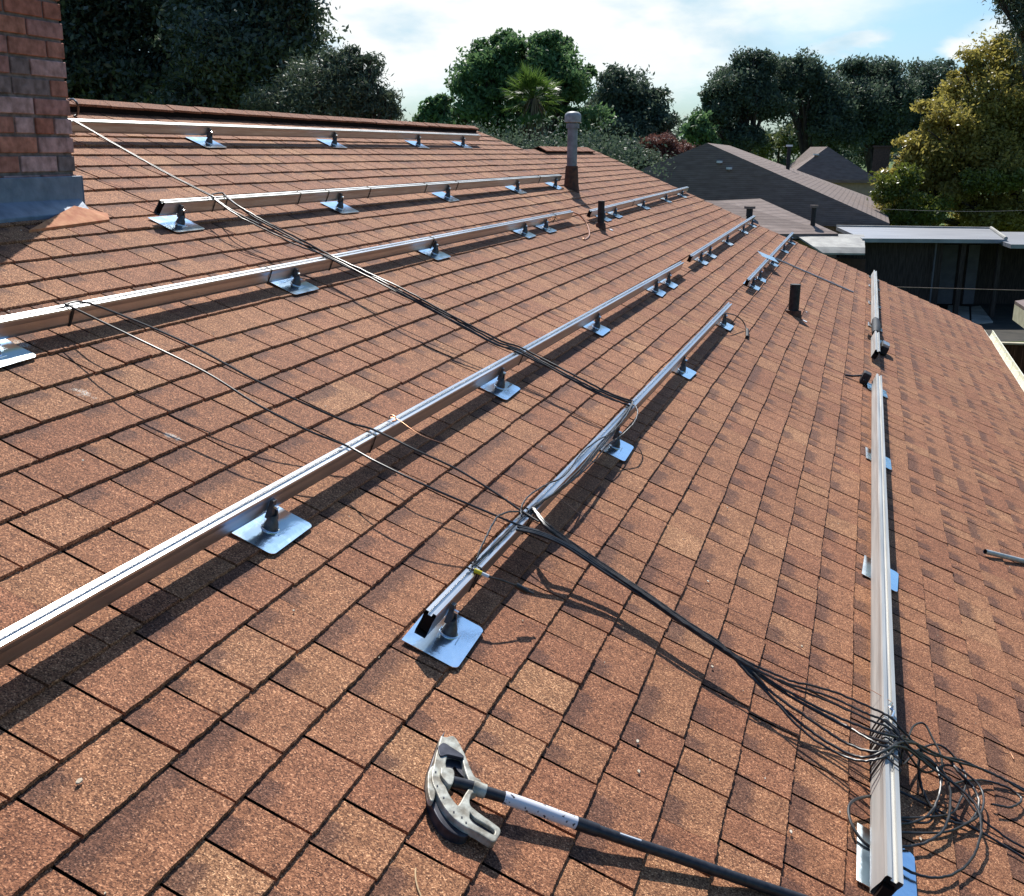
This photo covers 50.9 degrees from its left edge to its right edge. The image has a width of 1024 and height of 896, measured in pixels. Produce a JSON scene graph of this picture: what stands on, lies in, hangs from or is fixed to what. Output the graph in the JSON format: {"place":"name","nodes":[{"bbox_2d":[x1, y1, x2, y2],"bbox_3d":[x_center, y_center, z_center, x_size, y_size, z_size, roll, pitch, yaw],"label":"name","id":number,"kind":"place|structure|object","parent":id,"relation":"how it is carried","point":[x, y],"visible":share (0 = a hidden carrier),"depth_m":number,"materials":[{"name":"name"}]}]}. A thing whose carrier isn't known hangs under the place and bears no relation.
{"place":"outdoors","nodes":[
{"label":"outdoors","id":0,"kind":"place"},
{"bbox_2d":[415,868,421,895],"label":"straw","id":1,"kind":"object","parent":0,"point":[417,884],"visible":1,"depth_m":2.00,"materials":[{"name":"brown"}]},
{"bbox_2d":[283,0,1016,158],"label":"sky","id":2,"kind":"structure","parent":0,"point":[681,41],"materials":[{"name":"white"}]},
{"bbox_2d":[790,145,891,197],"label":"neighbour house","id":3,"kind":"structure","parent":0,"point":[828,164],"depth_m":60.40,"materials":[{"name":"grey"}]},
{"bbox_2d":[661,159,1023,341],"bbox_3d":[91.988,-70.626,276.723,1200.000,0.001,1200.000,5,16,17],"label":"lawn","id":4,"kind":"structure","parent":0,"point":[890,165],"depth_m":323.73,"materials":[{"name":"green plant"}]},
{"bbox_2d":[57,0,194,104],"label":"tree","id":5,"kind":"object","parent":4,"relation":"on","point":[111,52],"visible":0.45,"depth_m":20.10,"materials":[{"name":"green plant"}]},
{"bbox_2d":[141,0,350,109],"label":"tree","id":6,"kind":"object","parent":4,"relation":"on","point":[229,49],"visible":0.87,"depth_m":18.40,"materials":[{"name":"green plant"}]},
{"bbox_2d":[236,43,406,120],"bbox_3d":[-3.047,-3.029,17.609,2.739,6.851,2.120,5,16,17],"label":"tree","id":7,"kind":"object","parent":4,"relation":"on","point":[342,82],"visible":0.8,"depth_m":16.75,"materials":[{"name":"green plant"}]},
{"bbox_2d":[411,92,455,123],"bbox_3d":[-2.916,-9.697,40.824,1.763,7.289,1.352,-4,16,-17],"label":"tree","id":8,"kind":"object","parent":4,"relation":"on","point":[436,108],"visible":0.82,"depth_m":39.83,"materials":[{"name":"green plant"}]},
{"bbox_2d":[0,0,1023,895],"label":"roof","id":9,"kind":"structure","parent":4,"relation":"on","point":[220,718],"depth_m":3.49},
{"bbox_2d":[68,118,480,147],"bbox_3d":[-1.383,-2.325,8.061,0.158,0.159,6.921,5,16,17],"label":"mounting rail","id":10,"kind":"object","parent":9,"relation":"on","point":[210,131],"visible":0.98,"depth_m":6.95,"materials":[{"name":"metal"}]},
{"bbox_2d":[67,98,79,116],"bbox_3d":[-2.359,-1.832,5.789,0.055,0.095,0.283,-6,17,-23],"label":"cable","id":11,"kind":"object","parent":10,"relation":"attached to","point":[77,104],"visible":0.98,"depth_m":5.72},
{"bbox_2d":[0,210,572,367],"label":"mounting rail","id":12,"kind":"object","parent":9,"relation":"on","point":[285,276],"visible":1,"depth_m":4.34,"materials":[{"name":"metal"}]},
{"bbox_2d":[64,303,539,530],"bbox_3d":[-0.694,-0.085,3.303,1.573,0.637,0.160,4,16,12],"label":"cable","id":13,"kind":"object","parent":12,"relation":"attached to","point":[283,418],"visible":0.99,"depth_m":3.26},
{"bbox_2d":[65,301,538,521],"bbox_3d":[-0.671,-0.129,3.441,1.558,0.630,0.138,3,16,8],"label":"cable","id":14,"kind":"object","parent":12,"relation":"hanging from","point":[331,415],"visible":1,"depth_m":3.42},
{"bbox_2d":[573,212,589,239],"bbox_3d":[0.616,-1.879,9.073,0.146,0.197,0.702,-1,16,-6],"label":"cable","id":15,"kind":"object","parent":12,"relation":"attached to","point":[586,224],"visible":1,"depth_m":9.30,"materials":[{"name":"beige metal"}]},
{"bbox_2d":[0,261,683,667],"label":"mounting rail","id":16,"kind":"object","parent":9,"relation":"attached to","point":[262,521],"visible":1,"depth_m":2.88,"materials":[{"name":"metal"}]},
{"bbox_2d":[148,174,563,231],"bbox_3d":[-0.542,-1.880,7.888,0.156,0.150,6.705,5,16,17],"label":"mounting rail","id":17,"kind":"object","parent":9,"relation":"on","point":[179,221],"visible":0.99,"depth_m":6.23,"materials":[{"name":"metal"}]},
{"bbox_2d":[72,119,213,197],"bbox_3d":[-1.781,-1.394,5.174,0.744,0.359,0.053,4,16,12],"label":"cable bundle","id":18,"kind":"object","parent":17,"relation":"attached to","point":[143,160],"visible":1,"depth_m":5.17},
{"bbox_2d":[8,194,1010,894],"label":"debris","id":19,"kind":"object","parent":9,"relation":"on","point":[80,780],"visible":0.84,"depth_m":2.79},
{"bbox_2d":[402,302,733,667],"bbox_3d":[0.724,-0.288,5.455,0.162,0.151,6.077,5,16,17],"label":"mounting rail","id":20,"kind":"object","parent":9,"relation":"attached to","point":[442,630],"visible":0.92,"depth_m":3.00,"materials":[{"name":"metal"}]},
{"bbox_2d":[211,192,632,406],"bbox_3d":[-0.467,-0.702,4.988,2.093,0.895,0.219,5,16,17],"label":"cable bundle","id":21,"kind":"object","parent":20,"relation":"on","point":[434,308],"visible":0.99,"depth_m":4.92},
{"bbox_2d":[472,568,533,594],"bbox_3d":[-0.021,0.371,2.964,0.178,0.102,0.027,-5,16,-18],"label":"cable","id":22,"kind":"object","parent":20,"relation":"hanging from","point":[521,588],"visible":1,"depth_m":2.97,"materials":[{"name":"black plastic"}]},
{"bbox_2d":[471,401,637,566],"bbox_3d":[0.236,0.065,3.902,0.081,0.097,2.094,6,16,18],"label":"cable bundle","id":23,"kind":"object","parent":20,"relation":"on","point":[579,472],"visible":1,"depth_m":3.76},
{"bbox_2d":[722,313,748,338],"bbox_3d":[1.671,-0.902,7.846,0.155,0.191,0.413,11,19,33],"label":"cable","id":24,"kind":"object","parent":20,"relation":"attached to","point":[747,333],"visible":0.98,"depth_m":7.90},
{"bbox_2d":[424,732,807,895],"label":"conduit bender","id":25,"kind":"object","parent":9,"relation":"on","point":[454,823],"visible":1,"depth_m":2.27,"materials":[{"name":"white paint"}]},
{"bbox_2d":[587,186,688,220],"bbox_3d":[1.611,-2.881,12.540,0.155,0.160,6.141,5,16,16],"label":"mounting rail","id":26,"kind":"object","parent":9,"relation":"on","point":[610,209],"visible":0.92,"depth_m":11.73,"materials":[{"name":"metal"}]},
{"bbox_2d":[687,215,756,264],"bbox_3d":[2.521,-2.453,12.468,0.153,0.162,6.231,5,16,17],"label":"mounting rail","id":27,"kind":"object","parent":9,"relation":"on","point":[695,255],"visible":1,"depth_m":11.22,"materials":[{"name":"metal"}]},
{"bbox_2d":[743,232,794,290],"bbox_3d":[3.064,-2.235,12.526,0.166,0.148,6.200,5,16,17],"label":"mounting rail","id":28,"kind":"object","parent":9,"relation":"on","point":[752,276],"visible":0.96,"depth_m":10.90,"materials":[{"name":"metal"}]},
{"bbox_2d":[758,251,778,262],"bbox_3d":[2.771,-2.067,11.636,0.188,0.108,0.268,0,16,-1],"label":"flashing plate","id":29,"kind":"object","parent":28,"relation":"on","point":[768,256],"visible":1,"depth_m":11.63,"materials":[{"name":"metal"}]},
{"bbox_2d":[775,258,853,292],"bbox_3d":[3.540,-2.023,12.603,0.984,0.413,0.021,0,16,-3],"label":"conduit","id":30,"kind":"object","parent":9,"relation":"on","point":[814,275],"visible":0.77,"depth_m":12.60,"materials":[{"name":"metal"}]},
{"bbox_2d":[845,370,871,384],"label":"junction block","id":31,"kind":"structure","parent":9,"relation":"on","point":[865,377],"depth_m":7.97,"materials":[{"name":"black plastic"}]},
{"bbox_2d":[868,270,880,322],"bbox_3d":[4.373,-1.842,12.964,0.154,0.149,4.809,5,16,17],"label":"mounting rail","id":32,"kind":"object","parent":9,"relation":"attached to","point":[873,302],"visible":1,"depth_m":12.48,"materials":[{"name":"metal"}]},
{"bbox_2d":[867,322,881,358],"bbox_3d":[3.372,-1.022,9.969,0.149,0.148,2.164,5,16,17],"label":"mounting rail","id":33,"kind":"object","parent":9,"relation":"on","point":[876,341],"visible":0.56,"depth_m":9.40,"materials":[{"name":"metal"}]},
{"bbox_2d":[871,317,880,334],"bbox_3d":[3.499,-1.171,10.335,0.088,0.090,0.832,5,16,17],"label":"dark sleeve","id":34,"kind":"object","parent":33,"relation":"on","point":[875,324],"visible":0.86,"depth_m":10.16,"materials":[{"name":"silver metal"}]},
{"bbox_2d":[880,340,889,355],"bbox_3d":[3.327,-0.898,9.618,0.091,0.105,0.250,5,16,17],"label":"black clamp","id":35,"kind":"object","parent":9,"relation":"on","point":[884,347],"visible":0.83,"depth_m":9.51,"materials":[{"name":"metal"}]},
{"bbox_2d":[856,374,916,895],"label":"mounting rail","id":36,"kind":"object","parent":9,"relation":"attached to","point":[883,860],"visible":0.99,"depth_m":3.29,"materials":[{"name":"metal"}]},
{"bbox_2d":[388,415,891,701],"bbox_3d":[0.397,0.302,3.520,1.686,0.723,0.239,7,17,20],"label":"ground wire","id":37,"kind":"object","parent":36,"relation":"attached to","point":[394,416],"visible":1,"depth_m":3.59,"materials":[{"name":"black plastic insulation"},{"name":"copper"}]},
{"bbox_2d":[516,507,1023,878],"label":"cable bundle","id":38,"kind":"object","parent":36,"relation":"on","point":[750,670],"visible":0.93,"depth_m":3.08,"materials":[{"name":"black plastic"}]},
{"bbox_2d":[847,795,870,848],"bbox_3d":[0.912,0.953,2.787,0.088,0.059,0.233,5,16,17],"label":"cable","id":39,"kind":"object","parent":36,"relation":"attached to","point":[861,839],"visible":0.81,"depth_m":2.75,"materials":[{"name":"black rubber"}]},
{"bbox_2d":[900,790,1023,858],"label":"cable","id":40,"kind":"object","parent":36,"relation":"attached to","point":[970,826],"visible":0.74,"depth_m":2.96,"materials":[{"name":"black rubber"}]},
{"bbox_2d":[982,728,1013,758],"bbox_3d":[1.586,0.957,3.496,0.026,0.058,0.116,-11,19,-37],"label":"ground wire","id":41,"kind":"object","parent":9,"relation":"on","point":[1000,742],"visible":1,"depth_m":3.49,"materials":[{"name":"beige metal"}]},
{"bbox_2d":[983,549,1023,563],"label":"conduit","id":42,"kind":"object","parent":9,"relation":"on","point":[1002,555],"visible":1,"depth_m":5.38,"materials":[{"name":"metal"}]},
{"bbox_2d":[443,27,617,148],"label":"tree","id":43,"kind":"object","parent":4,"relation":"on","point":[483,69],"visible":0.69,"depth_m":44.09,"materials":[{"name":"green plant"}]},
{"bbox_2d":[498,60,566,148],"bbox_3d":[0.730,-9.706,38.827,2.473,8.239,2.368,5,16,17],"label":"palm tree","id":44,"kind":"object","parent":4,"relation":"on","point":[530,80],"visible":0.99,"depth_m":37.84,"materials":[{"name":"green plant"}]},
{"bbox_2d":[399,109,675,180],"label":"undergrowth","id":45,"kind":"object","parent":4,"relation":"on","point":[609,148],"visible":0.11,"depth_m":29.56,"materials":[{"name":"plant"}]},
{"bbox_2d":[577,62,682,168],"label":"tree","id":46,"kind":"object","parent":4,"relation":"on","point":[634,100],"visible":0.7,"depth_m":49.35,"materials":[{"name":"green plant"}]},
{"bbox_2d":[609,135,661,169],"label":"shrub","id":47,"kind":"object","parent":4,"relation":"on","point":[646,153],"visible":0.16,"depth_m":43.57,"materials":[{"name":"green plant"}]},
{"bbox_2d":[404,114,901,170],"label":"distant woods","id":48,"kind":"object","parent":4,"relation":"on","point":[844,154],"visible":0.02,"depth_m":104.38,"materials":[{"name":"green plant"}]},
{"bbox_2d":[638,129,699,160],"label":"shrub","id":49,"kind":"object","parent":4,"relation":"on","point":[674,144],"visible":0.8,"depth_m":45.59,"materials":[{"name":"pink plant"}]},
{"bbox_2d":[679,109,721,147],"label":"tree","id":50,"kind":"object","parent":4,"relation":"on","point":[698,128],"visible":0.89,"depth_m":69.32,"materials":[{"name":"green plant"}]},
{"bbox_2d":[689,45,804,155],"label":"tree","id":51,"kind":"object","parent":4,"relation":"on","point":[741,92],"visible":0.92,"depth_m":71.30,"materials":[{"name":"green plant"}]},
{"bbox_2d":[642,143,889,233],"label":"neighbour house","id":52,"kind":"structure","parent":4,"relation":"on","point":[711,171],"depth_m":40.54,"materials":[{"name":"grey"}]},
{"bbox_2d":[705,199,837,257],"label":"neighbour wing","id":53,"kind":"structure","parent":4,"relation":"on","point":[777,219],"depth_m":34.99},
{"bbox_2d":[750,120,829,162],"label":"shrub","id":54,"kind":"object","parent":4,"relation":"on","point":[782,144],"visible":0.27,"depth_m":88.89,"materials":[{"name":"green plant"}]},
{"bbox_2d":[770,46,877,156],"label":"tree","id":55,"kind":"object","parent":4,"relation":"on","point":[824,109],"visible":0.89,"depth_m":72.91,"materials":[{"name":"green plant"}]},
{"bbox_2d":[833,52,926,173],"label":"tree","id":56,"kind":"object","parent":4,"relation":"on","point":[888,93],"visible":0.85,"depth_m":74.82,"materials":[{"name":"green plant"}]},
{"bbox_2d":[890,56,972,152],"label":"tree","id":57,"kind":"object","parent":4,"relation":"on","point":[933,77],"visible":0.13,"depth_m":77.30,"materials":[{"name":"green plant"}]},
{"bbox_2d":[866,159,1023,225],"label":"shrub","id":58,"kind":"object","parent":4,"relation":"on","point":[899,184],"visible":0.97,"depth_m":43.69,"materials":[{"name":"green plant"}]},
{"bbox_2d":[871,26,1023,231],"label":"tree","id":59,"kind":"object","parent":4,"relation":"on","point":[982,126],"visible":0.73,"depth_m":45.21,"materials":[{"name":"green plant"}]},
{"bbox_2d":[977,0,1023,67],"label":"tree","id":60,"kind":"object","parent":4,"relation":"on","point":[1013,10],"visible":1,"depth_m":14.97,"materials":[{"name":"green plant"}]},
{"bbox_2d":[1001,342,1023,374],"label":"wooden fence","id":61,"kind":"object","parent":4,"relation":"on","point":[1015,350],"visible":0.15,"depth_m":19.03,"materials":[{"name":"wood"}]},
{"bbox_2d":[1012,300,1023,327],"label":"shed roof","id":62,"kind":"structure","parent":4,"relation":"on","point":[1018,314],"depth_m":16.68,"materials":[{"name":"beige"}]},
{"bbox_2d":[888,209,1023,211],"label":"overhead wire","id":63,"kind":"object","parent":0,"point":[958,211],"visible":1,"depth_m":27.68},
{"bbox_2d":[903,287,1023,290],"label":"overhead wire","id":64,"kind":"object","parent":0,"point":[961,288],"visible":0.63,"depth_m":25.69,"materials":[{"name":"grey"}]},
{"bbox_2d":[937,303,1023,340],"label":"bare soil","id":65,"kind":"structure","parent":0,"point":[1003,326],"depth_m":33.31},
{"bbox_2d":[798,234,865,272],"bbox_3d":[10.113,-5.276,33.421,2.316,2.590,2.125,-1,16,-5],"label":"sheet awning","id":66,"kind":"object","parent":65,"relation":"on","point":[846,244],"visible":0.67,"depth_m":33.01,"materials":[{"name":"white metal"}]},
{"bbox_2d":[836,225,1023,316],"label":"patio cover","id":67,"kind":"object","parent":65,"relation":"on","point":[935,259],"visible":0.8,"depth_m":34.92,"materials":[{"name":"metal"}]},
{"bbox_2d":[937,244,958,303],"bbox_3d":[14.684,-5.911,36.611,0.800,2.000,0.060,0,16,-2],"label":"door panel","id":68,"kind":"structure","parent":67,"relation":"in","point":[950,252],"depth_m":36.58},
{"bbox_2d":[962,245,980,303],"bbox_3d":[15.643,-5.911,36.650,0.380,2.000,0.060,0,16,-2],"label":"door panel","id":69,"kind":"structure","parent":67,"relation":"in","point":[973,250],"depth_m":36.62,"materials":[{"name":"grey glass"}]},
{"bbox_2d":[947,305,992,323],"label":"patio slab","id":70,"kind":"structure","parent":65,"relation":"on","point":[979,315],"depth_m":34.85,"materials":[{"name":"concrete"}]}
]}

